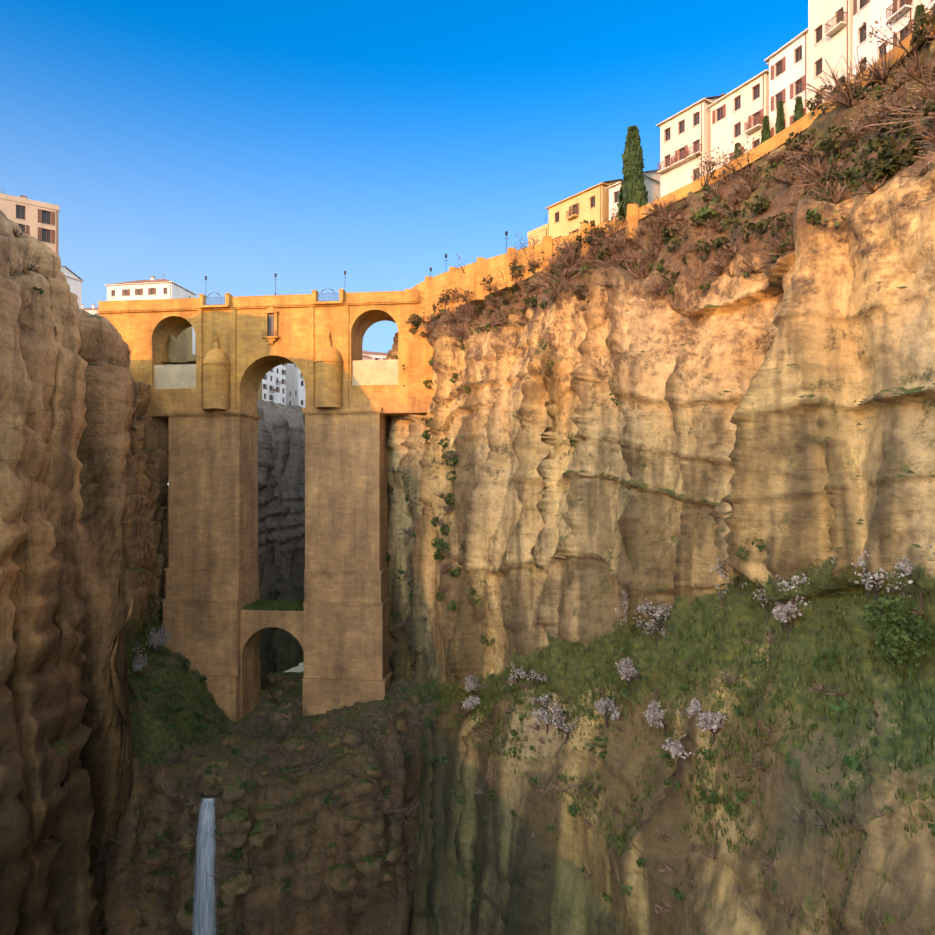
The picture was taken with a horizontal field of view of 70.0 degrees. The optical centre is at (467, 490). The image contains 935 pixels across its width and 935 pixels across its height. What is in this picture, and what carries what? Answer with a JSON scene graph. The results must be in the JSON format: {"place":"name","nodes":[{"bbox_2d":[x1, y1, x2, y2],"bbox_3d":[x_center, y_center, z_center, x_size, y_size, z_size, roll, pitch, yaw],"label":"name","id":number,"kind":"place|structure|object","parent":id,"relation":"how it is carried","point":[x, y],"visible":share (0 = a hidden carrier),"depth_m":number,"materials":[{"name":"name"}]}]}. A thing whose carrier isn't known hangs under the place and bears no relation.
{"place":"outdoors","nodes":[
{"label":"outdoors","id":0,"kind":"place"},
{"bbox_2d":[0,210,231,934],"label":"cliff","id":1,"kind":"structure","parent":0,"point":[84,519],"depth_m":88.12,"materials":[{"name":"brown stone"}]},
{"bbox_2d":[0,189,59,255],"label":"parador","id":2,"kind":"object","parent":1,"relation":"on","point":[38,220],"visible":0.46,"depth_m":93.30,"materials":[{"name":"beige paint"}]},
{"bbox_2d":[130,621,172,676],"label":"almond trees","id":3,"kind":"object","parent":1,"relation":"on","point":[136,665],"visible":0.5,"depth_m":122.95,"materials":[{"name":"pink plant"}]},
{"bbox_2d":[167,327,261,398],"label":"building","id":4,"kind":"structure","parent":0,"point":[179,348],"depth_m":142.80,"materials":[{"name":"stone"}]},
{"bbox_2d":[61,266,83,308],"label":"white house","id":5,"kind":"structure","parent":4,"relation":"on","point":[74,281],"depth_m":137.78,"materials":[{"name":"paint"}]},
{"bbox_2d":[105,272,196,354],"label":"white house","id":6,"kind":"structure","parent":4,"relation":"on","point":[154,288],"depth_m":141.51,"materials":[{"name":"paint"}]},
{"bbox_2d":[164,361,304,675],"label":"rock face","id":7,"kind":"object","parent":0,"point":[281,495],"visible":0.25,"depth_m":192.97},
{"bbox_2d":[82,302,98,315],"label":"house","id":8,"kind":"structure","parent":7,"relation":"on","point":[92,310],"depth_m":186.10,"materials":[{"name":"white paint"}]},
{"bbox_2d":[262,364,286,404],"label":"apartment building","id":9,"kind":"structure","parent":7,"relation":"on","point":[274,384],"depth_m":202.99,"materials":[{"name":"white paint"}]},
{"bbox_2d":[287,363,304,407],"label":"house","id":10,"kind":"structure","parent":7,"relation":"on","point":[295,388],"depth_m":212.94,"materials":[{"name":"white paint"}]},
{"bbox_2d":[362,355,374,359],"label":"house","id":11,"kind":"structure","parent":7,"relation":"on","point":[365,357],"depth_m":227.75,"materials":[{"name":"beige paint"}]},
{"bbox_2d":[362,350,387,359],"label":"house","id":12,"kind":"structure","parent":7,"relation":"on","point":[378,355],"depth_m":241.05,"materials":[{"name":"white paint"}]},
{"bbox_2d":[101,671,423,934],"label":"rocky slope","id":13,"kind":"structure","parent":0,"point":[311,823],"depth_m":107.25,"materials":[{"name":"brown stone"}]},
{"bbox_2d":[191,798,217,934],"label":"waterfall","id":14,"kind":"structure","parent":13,"relation":"on","point":[204,905],"depth_m":98.47,"materials":[{"name":"liquid"}]},
{"bbox_2d":[199,792,221,796],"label":"waterfall lip","id":15,"kind":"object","parent":13,"relation":"on","point":[204,795],"depth_m":100.64,"materials":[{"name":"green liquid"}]},
{"bbox_2d":[4,225,425,934],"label":"shrubs","id":16,"kind":"object","parent":13,"relation":"on","point":[254,733],"visible":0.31,"depth_m":109.70,"materials":[{"name":"green plant"}]},
{"bbox_2d":[198,700,305,754],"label":"boulders","id":17,"kind":"object","parent":13,"relation":"on","point":[300,745],"visible":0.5,"depth_m":116.48,"materials":[{"name":"brown stone"}]},
{"bbox_2d":[97,288,421,720],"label":"bridge piers","id":18,"kind":"structure","parent":13,"relation":"on","point":[212,579],"depth_m":128.84,"materials":[{"name":"brown stone"}]},
{"bbox_2d":[105,673,420,932],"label":"boulders","id":19,"kind":"object","parent":13,"relation":"on","point":[237,824],"visible":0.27,"depth_m":104.66,"materials":[{"name":"brown stone"}]},
{"bbox_2d":[99,303,434,417],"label":"bridge wall","id":20,"kind":"structure","parent":0,"point":[415,354],"depth_m":128.92,"materials":[{"name":"stone"}]},
{"bbox_2d":[261,307,279,343],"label":"window frame","id":21,"kind":"object","parent":20,"relation":"attached to","point":[270,339],"visible":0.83,"depth_m":128.73,"materials":[{"name":"beige stone"}]},
{"bbox_2d":[268,313,273,335],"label":"window","id":22,"kind":"structure","parent":21,"relation":"in","point":[270,322],"depth_m":129.19,"materials":[{"name":"grey glass"}]},
{"bbox_2d":[204,289,338,335],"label":"balcony railings","id":23,"kind":"object","parent":20,"relation":"on","point":[220,297],"visible":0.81,"depth_m":128.27,"materials":[{"name":"metal"}]},
{"bbox_2d":[202,330,342,409],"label":"bridge turrets","id":24,"kind":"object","parent":20,"relation":"attached to","point":[328,362],"depth_m":127.46,"materials":[{"name":"beige stone"}]},
{"bbox_2d":[148,305,401,658],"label":"bridge arch rings","id":25,"kind":"object","parent":20,"relation":"attached to","point":[255,369],"visible":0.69,"depth_m":131.22,"materials":[{"name":"beige stone"}]},
{"bbox_2d":[241,609,303,718],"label":"lower arch","id":26,"kind":"structure","parent":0,"point":[251,619],"depth_m":130.25,"materials":[{"name":"brown stone"}]},
{"bbox_2d":[242,598,303,610],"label":"grass","id":27,"kind":"structure","parent":0,"point":[277,605],"depth_m":130.85,"materials":[{"name":"green plant"}]},
{"bbox_2d":[154,359,397,388],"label":"parapet walls","id":28,"kind":"structure","parent":0,"point":[364,372],"depth_m":127.92,"materials":[{"name":"beige stone"}]},
{"bbox_2d":[284,662,303,671],"bbox_3d":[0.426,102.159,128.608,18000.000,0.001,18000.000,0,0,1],"label":"valley ground","id":29,"kind":"structure","parent":0,"point":[300,668],"depth_m":381.90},
{"bbox_2d":[205,267,431,297],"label":"street lamps","id":30,"kind":"object","parent":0,"point":[275,274],"visible":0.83,"depth_m":129.08,"materials":[{"name":"black metal"}]},
{"bbox_2d":[0,0,807,487],"label":"sky","id":31,"kind":"structure","parent":0,"point":[236,144],"materials":[{"name":"blue"}]},
{"bbox_2d":[386,38,934,934],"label":"cliff","id":32,"kind":"structure","parent":0,"point":[784,406],"depth_m":73.03,"materials":[{"name":"beige stone"}]},
{"bbox_2d":[33,287,558,934],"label":"shrubs","id":33,"kind":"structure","parent":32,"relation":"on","point":[243,785],"depth_m":104.30,"materials":[{"name":"green plant"}]},
{"bbox_2d":[444,231,508,260],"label":"street lamps","id":34,"kind":"object","parent":32,"relation":"on","point":[506,234],"visible":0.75,"depth_m":107.70,"materials":[{"name":"grey metal"}]},
{"bbox_2d":[126,567,934,934],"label":"grass tufts","id":35,"kind":"object","parent":32,"relation":"on","point":[484,701],"visible":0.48,"depth_m":67.95,"materials":[{"name":"green plant"}]},
{"bbox_2d":[527,216,548,246],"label":"ochre house","id":36,"kind":"structure","parent":32,"relation":"on","point":[542,231],"depth_m":106.12,"materials":[{"name":"paint"}]},
{"bbox_2d":[545,179,621,239],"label":"house","id":37,"kind":"structure","parent":32,"relation":"on","point":[568,215],"depth_m":98.55,"materials":[{"name":"paint"}]},
{"bbox_2d":[605,169,659,219],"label":"white house","id":38,"kind":"structure","parent":32,"relation":"on","point":[652,181],"depth_m":93.30,"materials":[{"name":"paint"}]},
{"bbox_2d":[385,65,934,934],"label":"green bushes","id":39,"kind":"object","parent":32,"relation":"on","point":[899,631],"visible":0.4,"depth_m":61.20,"materials":[{"name":"green plant"}]},
{"bbox_2d":[386,29,934,921],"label":"dry scrub","id":40,"kind":"object","parent":32,"relation":"on","point":[840,97],"visible":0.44,"depth_m":72.09,"materials":[{"name":"brown plant"}]},
{"bbox_2d":[405,12,934,336],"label":"dark bushes","id":41,"kind":"object","parent":32,"relation":"on","point":[888,163],"visible":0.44,"depth_m":61.27,"materials":[{"name":"brown plant"}]},
{"bbox_2d":[405,17,934,322],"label":"retaining wall","id":42,"kind":"structure","parent":32,"relation":"on","point":[431,287],"depth_m":100.93,"materials":[{"name":"stone"}]},
{"bbox_2d":[413,0,934,313],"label":"bare trees","id":43,"kind":"object","parent":32,"relation":"on","point":[796,163],"visible":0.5,"depth_m":65.00,"materials":[{"name":"brown plant"}]},
{"bbox_2d":[656,93,725,197],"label":"town house","id":44,"kind":"structure","parent":32,"relation":"on","point":[685,134],"depth_m":82.49,"materials":[{"name":"beige paint"}]},
{"bbox_2d":[461,545,934,758],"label":"blossoming trees","id":45,"kind":"object","parent":32,"relation":"on","point":[781,613],"depth_m":72.55,"materials":[{"name":"pink plant"}]},
{"bbox_2d":[706,69,768,171],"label":"town house","id":46,"kind":"structure","parent":32,"relation":"on","point":[739,113],"depth_m":76.56,"materials":[{"name":"beige paint"}]},
{"bbox_2d":[617,5,925,222],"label":"cypress trees","id":47,"kind":"object","parent":32,"relation":"on","point":[633,164],"visible":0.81,"depth_m":87.64,"materials":[{"name":"green plant"}]},
{"bbox_2d":[764,28,807,136],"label":"town house","id":48,"kind":"structure","parent":32,"relation":"on","point":[788,66],"depth_m":71.03,"materials":[{"name":"white paint"}]},
{"bbox_2d":[808,0,852,112],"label":"town house","id":49,"kind":"structure","parent":32,"relation":"on","point":[830,31],"depth_m":65.55,"materials":[{"name":"beige paint"}]},
{"bbox_2d":[853,0,920,78],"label":"town house","id":50,"kind":"structure","parent":32,"relation":"on","point":[869,12],"depth_m":60.21,"materials":[{"name":"white paint"}]},
{"bbox_2d":[921,0,934,12],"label":"town house","id":51,"kind":"structure","parent":32,"relation":"on","point":[926,3],"depth_m":55.70,"materials":[{"name":"white paint"}]}
]}

